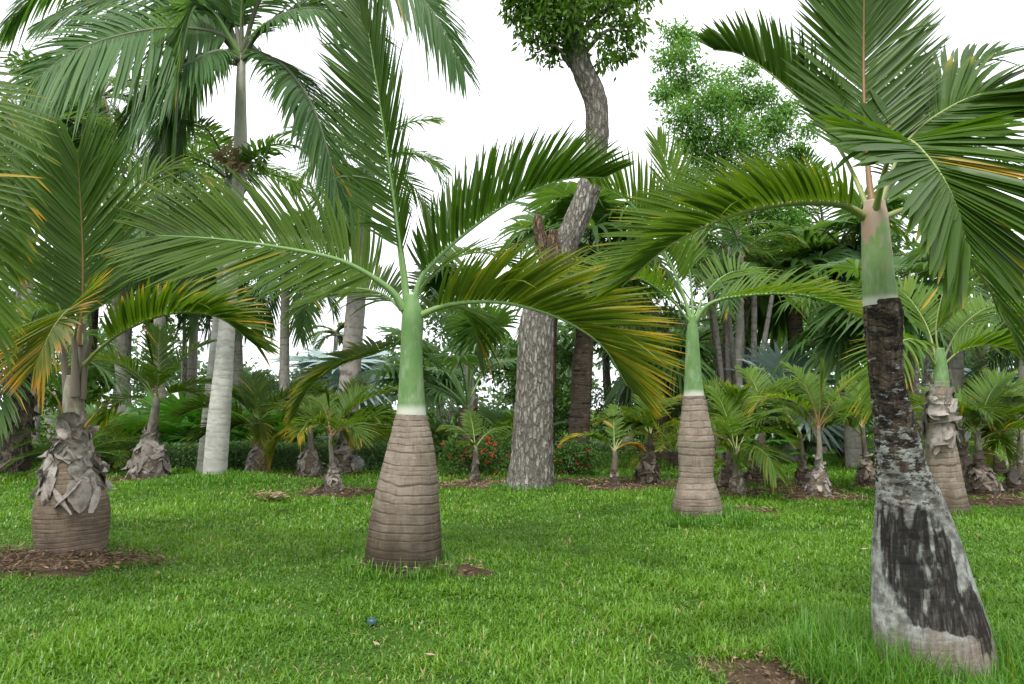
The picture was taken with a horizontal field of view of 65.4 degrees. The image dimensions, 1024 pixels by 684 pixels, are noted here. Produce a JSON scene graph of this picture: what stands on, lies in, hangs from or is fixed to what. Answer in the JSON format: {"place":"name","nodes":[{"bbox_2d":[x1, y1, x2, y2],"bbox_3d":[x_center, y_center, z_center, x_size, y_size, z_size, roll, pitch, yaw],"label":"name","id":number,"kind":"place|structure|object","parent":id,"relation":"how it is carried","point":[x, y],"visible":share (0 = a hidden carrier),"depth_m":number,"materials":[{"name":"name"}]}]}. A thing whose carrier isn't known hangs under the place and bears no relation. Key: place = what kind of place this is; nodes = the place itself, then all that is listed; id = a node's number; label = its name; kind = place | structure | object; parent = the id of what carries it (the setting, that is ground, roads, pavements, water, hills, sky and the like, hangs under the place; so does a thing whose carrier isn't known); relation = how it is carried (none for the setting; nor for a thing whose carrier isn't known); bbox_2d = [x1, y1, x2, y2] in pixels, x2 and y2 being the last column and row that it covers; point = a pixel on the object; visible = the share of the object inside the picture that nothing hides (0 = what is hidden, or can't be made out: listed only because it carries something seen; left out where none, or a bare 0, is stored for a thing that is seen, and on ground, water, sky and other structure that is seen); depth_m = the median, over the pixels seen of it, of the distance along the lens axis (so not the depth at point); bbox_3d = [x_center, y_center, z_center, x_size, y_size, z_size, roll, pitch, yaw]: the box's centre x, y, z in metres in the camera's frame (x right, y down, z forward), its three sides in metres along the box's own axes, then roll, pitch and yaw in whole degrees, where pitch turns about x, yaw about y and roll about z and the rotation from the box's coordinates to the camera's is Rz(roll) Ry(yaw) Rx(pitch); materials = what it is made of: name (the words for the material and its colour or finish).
{"place":"outdoors","nodes":[
{"label":"outdoors","id":0,"kind":"place"},
{"bbox_2d":[0,410,1023,683],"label":"ground","id":1,"kind":"structure","parent":0,"point":[412,606],"depth_m":6.46,"materials":[{"name":"green plant"}]},
{"bbox_2d":[0,0,90,378],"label":"feather palm","id":2,"kind":"object","parent":1,"relation":"on","point":[11,253],"visible":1,"depth_m":5.60,"materials":[{"name":"green plant"}]},
{"bbox_2d":[0,86,123,447],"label":"feather palm","id":3,"kind":"object","parent":1,"relation":"on","point":[37,425],"visible":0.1,"depth_m":21.76,"materials":[{"name":"green plant"}]},
{"bbox_2d":[0,43,133,415],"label":"leafy tree","id":4,"kind":"object","parent":1,"relation":"on","point":[25,56],"visible":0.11,"depth_m":24.34,"materials":[{"name":"green plant"}]},
{"bbox_2d":[0,283,139,473],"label":"feather palm","id":5,"kind":"object","parent":1,"relation":"on","point":[17,411],"visible":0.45,"depth_m":17.24,"materials":[{"name":"green plant"}]},
{"bbox_2d":[0,412,144,480],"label":"cycad","id":6,"kind":"object","parent":1,"relation":"on","point":[97,434],"visible":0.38,"depth_m":16.99,"materials":[{"name":"green plant"}]},
{"bbox_2d":[40,359,133,414],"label":"leafy tree","id":7,"kind":"object","parent":1,"relation":"on","point":[95,390],"visible":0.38,"depth_m":25.73,"materials":[{"name":"green plant"}]},
{"bbox_2d":[41,399,145,446],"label":"fan palm","id":8,"kind":"object","parent":1,"relation":"on","point":[127,411],"visible":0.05,"depth_m":20.70,"materials":[{"name":"green plant"}]},
{"bbox_2d":[0,550,192,579],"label":"dirt patch","id":9,"kind":"object","parent":1,"relation":"on","point":[77,571],"visible":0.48,"depth_m":7.44,"materials":[{"name":"brown soil"}]},
{"bbox_2d":[4,49,191,445],"bbox_3d":[-12.607,-2.768,24.945,5.954,13.048,4.662,1,-5,-10],"label":"feather palm","id":10,"kind":"object","parent":1,"relation":"on","point":[107,95],"visible":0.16,"depth_m":24.00,"materials":[{"name":"green plant"}]},
{"bbox_2d":[34,251,173,402],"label":"feather palm","id":11,"kind":"object","parent":1,"relation":"on","point":[94,317],"visible":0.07,"depth_m":28.02,"materials":[{"name":"green plant"}]},
{"bbox_2d":[93,421,170,469],"bbox_3d":[-9.100,2.491,18.403,2.573,1.380,2.517,0,-5,0],"label":"cycad","id":12,"kind":"object","parent":1,"relation":"on","point":[117,463],"visible":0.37,"depth_m":18.20,"materials":[{"name":"green plant"}]},
{"bbox_2d":[86,255,192,413],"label":"feather palm","id":13,"kind":"object","parent":1,"relation":"on","point":[129,332],"visible":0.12,"depth_m":25.99,"materials":[{"name":"green plant"}]},
{"bbox_2d":[0,111,281,556],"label":"bottle palm","id":14,"kind":"object","parent":1,"relation":"on","point":[71,509],"visible":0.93,"depth_m":8.14,"materials":[{"name":"green plant"}]},
{"bbox_2d":[57,322,245,479],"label":"young palm","id":15,"kind":"object","parent":1,"relation":"on","point":[150,458],"visible":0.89,"depth_m":15.86,"materials":[{"name":"green plant"}]},
{"bbox_2d":[73,136,248,430],"bbox_3d":[-10.251,-1.360,23.258,5.519,9.614,5.320,-1,-5,14],"label":"feather palm","id":16,"kind":"object","parent":1,"relation":"on","point":[160,321],"visible":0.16,"depth_m":22.99,"materials":[{"name":"green plant"}]},
{"bbox_2d":[103,388,242,446],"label":"fan palm","id":17,"kind":"object","parent":1,"relation":"on","point":[172,434],"visible":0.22,"depth_m":19.60,"materials":[{"name":"green plant"}]},
{"bbox_2d":[134,236,216,441],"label":"feather palm","id":18,"kind":"object","parent":1,"relation":"on","point":[192,364],"visible":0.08,"depth_m":28.90,"materials":[{"name":"green plant"}]},
{"bbox_2d":[142,273,212,399],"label":"leafy tree","id":19,"kind":"object","parent":1,"relation":"on","point":[184,370],"visible":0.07,"depth_m":29.71,"materials":[{"name":"green plant"}]},
{"bbox_2d":[160,124,248,382],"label":"leafy tree","id":20,"kind":"object","parent":1,"relation":"on","point":[193,177],"visible":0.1,"depth_m":33.19,"materials":[{"name":"green plant"}]},
{"bbox_2d":[30,440,387,469],"bbox_3d":[-7.724,2.676,18.744,10.422,0.767,1.095,0,-5,0],"label":"clipped hedge","id":21,"kind":"object","parent":1,"relation":"on","point":[285,456],"visible":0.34,"depth_m":18.34,"materials":[{"name":"green plant"}]},
{"bbox_2d":[117,115,325,471],"bbox_3d":[-6.476,-0.731,17.827,4.474,7.725,4.352,0,-5,0],"label":"royal palm","id":22,"kind":"object","parent":1,"relation":"on","point":[214,167],"visible":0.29,"depth_m":17.68,"materials":[{"name":"green plant"}]},
{"bbox_2d":[167,223,279,439],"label":"feather palm","id":23,"kind":"object","parent":1,"relation":"on","point":[238,354],"visible":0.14,"depth_m":26.75,"materials":[{"name":"green plant"}]},
{"bbox_2d":[172,393,289,442],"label":"fan palm","id":24,"kind":"object","parent":1,"relation":"on","point":[239,433],"visible":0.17,"depth_m":20.24,"materials":[{"name":"green plant"}]},
{"bbox_2d":[0,0,485,474],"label":"royal palm","id":25,"kind":"object","parent":1,"relation":"on","point":[182,28],"visible":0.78,"depth_m":14.07,"materials":[{"name":"green plant"}]},
{"bbox_2d":[208,137,284,179],"bbox_3d":[-4.893,-3.373,14.646,1.336,0.836,0.794,0,-5,0],"label":"trunk fern","id":26,"kind":"object","parent":25,"relation":"attached to","point":[246,163],"visible":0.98,"depth_m":14.60,"materials":[{"name":"green plant"}]},
{"bbox_2d":[166,367,336,471],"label":"young palm","id":27,"kind":"object","parent":1,"relation":"on","point":[253,395],"visible":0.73,"depth_m":17.07,"materials":[{"name":"green plant"}]},
{"bbox_2d":[210,208,345,410],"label":"feather palm","id":28,"kind":"object","parent":1,"relation":"on","point":[304,319],"visible":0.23,"depth_m":24.97,"materials":[{"name":"green plant"}]},
{"bbox_2d":[246,364,338,415],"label":"leafy tree","id":29,"kind":"object","parent":1,"relation":"on","point":[272,381],"visible":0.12,"depth_m":28.91,"materials":[{"name":"green plant"}]},
{"bbox_2d":[249,413,338,447],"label":"fan palm","id":30,"kind":"object","parent":1,"relation":"on","point":[316,431],"visible":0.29,"depth_m":21.46,"materials":[{"name":"green plant"}]},
{"bbox_2d":[253,390,362,475],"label":"young palm","id":31,"kind":"object","parent":1,"relation":"on","point":[309,462],"visible":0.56,"depth_m":16.25,"materials":[{"name":"green plant"}]},
{"bbox_2d":[259,343,391,441],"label":"fan palm","id":32,"kind":"object","parent":1,"relation":"on","point":[305,361],"visible":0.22,"depth_m":32.43,"materials":[{"name":"green plant"}]},
{"bbox_2d":[291,491,372,498],"bbox_3d":[-3.008,2.533,13.230,1.707,0.093,1.061,0,-5,0],"label":"dirt patch","id":33,"kind":"object","parent":1,"relation":"on","point":[344,494],"visible":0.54,"depth_m":13.14,"materials":[{"name":"brown soil"}]},
{"bbox_2d":[270,382,397,492],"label":"young palm","id":34,"kind":"object","parent":1,"relation":"on","point":[332,480],"visible":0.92,"depth_m":13.31,"materials":[{"name":"green plant"}]},
{"bbox_2d":[305,321,367,428],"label":"feather palm","id":35,"kind":"object","parent":1,"relation":"on","point":[338,336],"visible":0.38,"depth_m":47.92,"materials":[{"name":"green plant"}]},
{"bbox_2d":[280,377,396,471],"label":"young palm","id":36,"kind":"object","parent":1,"relation":"on","point":[343,455],"visible":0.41,"depth_m":17.30,"materials":[{"name":"green plant"}]},
{"bbox_2d":[273,94,453,442],"bbox_3d":[-4.300,-1.762,22.907,5.514,10.398,5.573,0,-5,0],"label":"feather palm","id":37,"kind":"object","parent":1,"relation":"on","point":[353,327],"visible":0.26,"depth_m":22.93,"materials":[{"name":"green plant"}]},
{"bbox_2d":[314,411,444,466],"bbox_3d":[-3.313,2.644,19.996,3.476,1.847,3.140,0,-5,0],"label":"cycad","id":38,"kind":"object","parent":1,"relation":"on","point":[383,438],"visible":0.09,"depth_m":19.71,"materials":[{"name":"green plant"}]},
{"bbox_2d":[92,0,690,571],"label":"bottle palm","id":39,"kind":"object","parent":1,"relation":"on","point":[404,522],"visible":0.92,"depth_m":7.12,"materials":[{"name":"green plant"}]},
{"bbox_2d":[347,560,503,578],"bbox_3d":[-0.758,2.016,7.094,1.713,0.128,0.976,0,-5,0],"label":"dirt patch","id":40,"kind":"object","parent":1,"relation":"on","point":[475,569],"visible":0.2,"depth_m":6.94,"materials":[{"name":"brown soil"}]},
{"bbox_2d":[346,304,520,465],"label":"fan palm","id":41,"kind":"object","parent":1,"relation":"on","point":[462,327],"visible":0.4,"depth_m":19.92,"materials":[{"name":"green plant"}]},
{"bbox_2d":[394,359,472,453],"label":"fan palm","id":42,"kind":"object","parent":1,"relation":"on","point":[433,397],"visible":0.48,"depth_m":24.42,"materials":[{"name":"green plant"}]},
{"bbox_2d":[426,408,457,463],"bbox_3d":[-1.924,2.578,20.950,1.715,1.704,1.899,2,-5,-22],"label":"shrub","id":43,"kind":"object","parent":1,"relation":"on","point":[438,434],"visible":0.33,"depth_m":20.66,"materials":[{"name":"green plant"}]},
{"bbox_2d":[411,245,483,446],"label":"palm tree","id":44,"kind":"object","parent":1,"relation":"on","point":[435,282],"visible":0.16,"depth_m":27.33,"materials":[{"name":"green plant"}]},
{"bbox_2d":[388,290,510,440],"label":"leafy tree","id":45,"kind":"object","parent":1,"relation":"on","point":[442,317],"visible":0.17,"depth_m":32.13,"materials":[{"name":"green plant"}]},
{"bbox_2d":[435,433,511,475],"bbox_3d":[-0.616,2.436,16.889,2.086,1.041,1.291,0,-5,0],"label":"shrub","id":46,"kind":"object","parent":1,"relation":"on","point":[485,458],"visible":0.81,"depth_m":16.77,"materials":[{"name":"green plant"}]},
{"bbox_2d":[435,408,512,481],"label":"young palm","id":47,"kind":"object","parent":1,"relation":"on","point":[471,419],"visible":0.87,"depth_m":15.19,"materials":[{"name":"green plant"}]},
{"bbox_2d":[444,419,555,464],"bbox_3d":[-0.339,2.517,19.880,2.811,1.635,2.648,-3,-5,33],"label":"cycad","id":48,"kind":"object","parent":1,"relation":"on","point":[498,434],"visible":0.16,"depth_m":19.68,"materials":[{"name":"green plant"}]},
{"bbox_2d":[442,402,568,454],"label":"fan palm","id":49,"kind":"object","parent":1,"relation":"on","point":[500,416],"visible":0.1,"depth_m":22.84,"materials":[{"name":"green plant"}]},
{"bbox_2d":[0,260,1014,431],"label":"distant woods","id":50,"kind":"object","parent":1,"relation":"on","point":[174,380],"visible":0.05,"depth_m":48.62,"materials":[{"name":"green plant"}]},
{"bbox_2d":[0,469,1023,683],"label":"dry litter","id":51,"kind":"object","parent":1,"relation":"on","point":[280,493],"visible":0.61,"depth_m":7.77,"materials":[{"name":"brown plant"}]},
{"bbox_2d":[458,322,574,409],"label":"feather palm","id":52,"kind":"object","parent":1,"relation":"on","point":[507,346],"visible":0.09,"depth_m":30.17,"materials":[{"name":"green plant"}]},
{"bbox_2d":[478,330,594,421],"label":"leafy tree","id":53,"kind":"object","parent":1,"relation":"on","point":[566,355],"visible":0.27,"depth_m":27.37,"materials":[{"name":"green plant"}]},
{"bbox_2d":[490,187,606,447],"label":"fan palm","id":54,"kind":"object","parent":1,"relation":"on","point":[517,236],"visible":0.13,"depth_m":25.94,"materials":[{"name":"green plant"}]},
{"bbox_2d":[491,376,619,447],"bbox_3d":[1.708,2.579,27.776,4.909,3.027,2.231,0,-5,0],"label":"shrub","id":55,"kind":"object","parent":1,"relation":"on","point":[559,431],"visible":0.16,"depth_m":27.76,"materials":[{"name":"green plant"}]},
{"bbox_2d":[487,0,662,490],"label":"barked tree","id":56,"kind":"object","parent":1,"relation":"on","point":[531,459],"visible":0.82,"depth_m":14.43,"materials":[{"name":"grey plant"}]},
{"bbox_2d":[131,467,1023,683],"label":"tall grass","id":57,"kind":"structure","parent":1,"relation":"on","point":[846,648],"depth_m":4.57,"materials":[{"name":"green plant"}]},
{"bbox_2d":[553,434,607,475],"bbox_3d":[1.305,2.475,16.926,1.524,1.072,0.965,0,-5,0],"label":"shrub","id":58,"kind":"object","parent":1,"relation":"on","point":[577,453],"visible":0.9,"depth_m":16.82,"materials":[{"name":"green plant"}]},
{"bbox_2d":[499,180,696,465],"bbox_3d":[2.093,-0.247,19.690,4.989,6.807,5.351,0,-5,0],"label":"fan palm","id":59,"kind":"object","parent":1,"relation":"on","point":[561,194],"visible":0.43,"depth_m":19.19,"materials":[{"name":"green plant"}]},
{"bbox_2d":[557,404,660,486],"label":"young palm","id":60,"kind":"object","parent":1,"relation":"on","point":[620,431],"visible":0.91,"depth_m":14.57,"materials":[{"name":"green plant"}]},
{"bbox_2d":[561,268,683,441],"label":"leafy tree","id":61,"kind":"object","parent":1,"relation":"on","point":[606,366],"visible":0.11,"depth_m":28.19,"materials":[{"name":"green plant"}]},
{"bbox_2d":[567,249,681,441],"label":"feather palm","id":62,"kind":"object","parent":1,"relation":"on","point":[648,328],"visible":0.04,"depth_m":25.66,"materials":[{"name":"green plant"}]},
{"bbox_2d":[590,437,677,453],"bbox_3d":[3.837,3.248,24.833,3.025,0.595,1.074,0,-5,0],"label":"clipped hedge","id":63,"kind":"object","parent":1,"relation":"on","point":[620,450],"visible":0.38,"depth_m":24.47,"materials":[{"name":"green plant"}]},
{"bbox_2d":[591,389,683,483],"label":"young palm","id":64,"kind":"object","parent":1,"relation":"on","point":[647,469],"visible":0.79,"depth_m":15.04,"materials":[{"name":"green plant"}]},
{"bbox_2d":[595,313,723,460],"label":"fan palm","id":65,"kind":"object","parent":1,"relation":"on","point":[626,396],"visible":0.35,"depth_m":21.52,"materials":[{"name":"green plant"}]},
{"bbox_2d":[620,420,726,469],"bbox_3d":[3.951,2.520,18.868,2.710,1.454,2.807,0,-5,0],"label":"cycad","id":66,"kind":"object","parent":1,"relation":"on","point":[673,456],"visible":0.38,"depth_m":18.72,"materials":[{"name":"green plant"}]},
{"bbox_2d":[553,125,862,519],"bbox_3d":[2.401,-0.263,10.528,4.377,5.456,2.377,1,-5,-11],"label":"bottle palm","id":67,"kind":"object","parent":1,"relation":"on","point":[696,491],"visible":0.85,"depth_m":10.31,"materials":[{"name":"green plant"}]},
{"bbox_2d":[657,305,759,432],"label":"feather palm","id":68,"kind":"object","parent":1,"relation":"on","point":[704,333],"visible":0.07,"depth_m":28.34,"materials":[{"name":"green plant"}]},
{"bbox_2d":[639,206,819,460],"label":"clumping palm","id":69,"kind":"object","parent":1,"relation":"on","point":[741,243],"visible":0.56,"depth_m":21.83,"materials":[{"name":"green plant"}]},
{"bbox_2d":[646,11,830,447],"bbox_3d":[7.075,-3.313,24.460,6.020,13.711,3.692,0,-5,0],"label":"leafy tree","id":70,"kind":"object","parent":1,"relation":"on","point":[727,106],"visible":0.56,"depth_m":24.32,"materials":[{"name":"green plant"}]},
{"bbox_2d":[679,384,802,492],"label":"young palm","id":71,"kind":"object","parent":1,"relation":"on","point":[728,422],"visible":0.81,"depth_m":13.31,"materials":[{"name":"green plant"}]},
{"bbox_2d":[684,190,815,384],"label":"leafy tree","id":72,"kind":"object","parent":1,"relation":"on","point":[747,351],"visible":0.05,"depth_m":26.80,"materials":[{"name":"green plant"}]},
{"bbox_2d":[702,377,801,486],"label":"young palm","id":73,"kind":"object","parent":1,"relation":"on","point":[724,475],"visible":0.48,"depth_m":14.35,"materials":[{"name":"green plant"}]},
{"bbox_2d":[687,654,823,683],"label":"dirt patch","id":74,"kind":"object","parent":1,"relation":"on","point":[745,676],"visible":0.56,"depth_m":4.52,"materials":[{"name":"brown soil"}]},
{"bbox_2d":[703,364,816,479],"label":"young palm","id":75,"kind":"object","parent":1,"relation":"on","point":[755,473],"visible":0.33,"depth_m":16.26,"materials":[{"name":"green plant"}]},
{"bbox_2d":[711,398,836,463],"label":"fan palm","id":76,"kind":"object","parent":1,"relation":"on","point":[783,441],"visible":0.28,"depth_m":20.41,"materials":[{"name":"green plant"}]},
{"bbox_2d":[692,217,860,450],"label":"fan palm","id":77,"kind":"object","parent":1,"relation":"on","point":[794,325],"visible":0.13,"depth_m":24.16,"materials":[{"name":"green plant"}]},
{"bbox_2d":[724,336,867,461],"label":"fan palm","id":78,"kind":"object","parent":1,"relation":"on","point":[769,362],"visible":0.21,"depth_m":20.94,"materials":[{"name":"green plant"}]},
{"bbox_2d":[731,391,863,486],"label":"young palm","id":79,"kind":"object","parent":1,"relation":"on","point":[801,477],"visible":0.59,"depth_m":14.35,"materials":[{"name":"green plant"}]},
{"bbox_2d":[581,0,1023,683],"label":"bottle palm","id":80,"kind":"object","parent":1,"relation":"on","point":[923,124],"visible":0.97,"depth_m":4.51,"materials":[{"name":"green plant"}]},
{"bbox_2d":[742,359,868,495],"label":"young palm","id":81,"kind":"object","parent":1,"relation":"on","point":[819,482],"visible":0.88,"depth_m":13.13,"materials":[{"name":"green plant"}]},
{"bbox_2d":[770,272,866,467],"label":"fan palm","id":82,"kind":"object","parent":1,"relation":"on","point":[825,340],"visible":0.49,"depth_m":19.09,"materials":[{"name":"green plant"}]},
{"bbox_2d":[773,492,873,501],"bbox_3d":[5.105,2.518,12.871,2.040,0.081,1.517,-2,-5,24],"label":"dirt patch","id":83,"kind":"object","parent":1,"relation":"on","point":[804,499],"visible":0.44,"depth_m":12.78,"materials":[{"name":"brown soil"}]},
{"bbox_2d":[796,378,875,485],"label":"young palm","id":84,"kind":"object","parent":1,"relation":"on","point":[865,474],"visible":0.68,"depth_m":14.60,"materials":[{"name":"green plant"}]},
{"bbox_2d":[754,143,919,452],"bbox_3d":[10.011,-1.089,25.250,6.340,9.543,4.714,-4,-6,42],"label":"feather palm","id":85,"kind":"object","parent":1,"relation":"on","point":[822,213],"visible":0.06,"depth_m":24.89,"materials":[{"name":"green plant"}]},
{"bbox_2d":[802,411,873,457],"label":"fan palm","id":86,"kind":"object","parent":1,"relation":"on","point":[868,440],"visible":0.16,"depth_m":21.46,"materials":[{"name":"green plant"}]},
{"bbox_2d":[768,174,914,456],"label":"fan palm","id":87,"kind":"object","parent":1,"relation":"on","point":[846,220],"visible":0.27,"depth_m":22.61,"materials":[{"name":"green plant"}]},
{"bbox_2d":[800,242,1004,407],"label":"fan palm","id":88,"kind":"object","parent":1,"relation":"on","point":[910,262],"visible":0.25,"depth_m":17.64,"materials":[{"name":"green plant"}]},
{"bbox_2d":[890,218,931,444],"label":"leafy tree","id":89,"kind":"object","parent":1,"relation":"on","point":[927,358],"visible":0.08,"depth_m":27.65,"materials":[{"name":"green plant"}]},
{"bbox_2d":[837,254,1023,515],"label":"bottle palm","id":90,"kind":"object","parent":1,"relation":"on","point":[938,421],"visible":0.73,"depth_m":11.25,"materials":[{"name":"green plant"}]},
{"bbox_2d":[858,251,1019,455],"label":"feather palm","id":91,"kind":"object","parent":1,"relation":"on","point":[955,364],"visible":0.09,"depth_m":21.81,"materials":[{"name":"green plant"}]},
{"bbox_2d":[908,367,1023,495],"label":"young palm","id":92,"kind":"object","parent":1,"relation":"on","point":[983,477],"visible":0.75,"depth_m":13.09,"materials":[{"name":"green plant"}]},
{"bbox_2d":[908,186,1023,449],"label":"feather palm","id":93,"kind":"object","parent":1,"relation":"on","point":[977,351],"visible":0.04,"depth_m":23.91,"materials":[{"name":"green plant"}]},
{"bbox_2d":[917,365,1017,448],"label":"fan palm","id":94,"kind":"object","parent":1,"relation":"on","point":[966,371],"visible":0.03,"depth_m":24.55,"materials":[{"name":"green plant"}]},
{"bbox_2d":[912,385,1023,491],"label":"young palm","id":95,"kind":"object","parent":1,"relation":"on","point":[966,462],"visible":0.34,"depth_m":13.55,"materials":[{"name":"green plant"}]},
{"bbox_2d":[919,329,1017,440],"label":"leafy tree","id":96,"kind":"object","parent":1,"relation":"on","point":[966,360],"visible":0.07,"depth_m":30.34,"materials":[{"name":"green plant"}]},
{"bbox_2d":[958,367,1023,489],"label":"young palm","id":97,"kind":"object","parent":1,"relation":"on","point":[1014,478],"visible":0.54,"depth_m":13.81,"materials":[{"name":"green plant"}]},
{"bbox_2d":[960,270,1023,462],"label":"feather palm","id":98,"kind":"object","parent":1,"relation":"on","point":[999,358],"visible":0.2,"depth_m":20.66,"materials":[{"name":"green plant"}]},
{"bbox_2d":[965,428,1023,474],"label":"cycad","id":99,"kind":"object","parent":1,"relation":"on","point":[998,464],"visible":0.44,"depth_m":17.27,"materials":[{"name":"green plant"}]},
{"bbox_2d":[968,499,1023,507],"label":"dirt patch","id":100,"kind":"object","parent":1,"relation":"on","point":[1004,503],"visible":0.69,"depth_m":12.00,"materials":[{"name":"brown soil"}]},
{"bbox_2d":[0,0,1023,409],"label":"sky","id":101,"kind":"structure","parent":0,"point":[519,96],"materials":[{"name":"white"}]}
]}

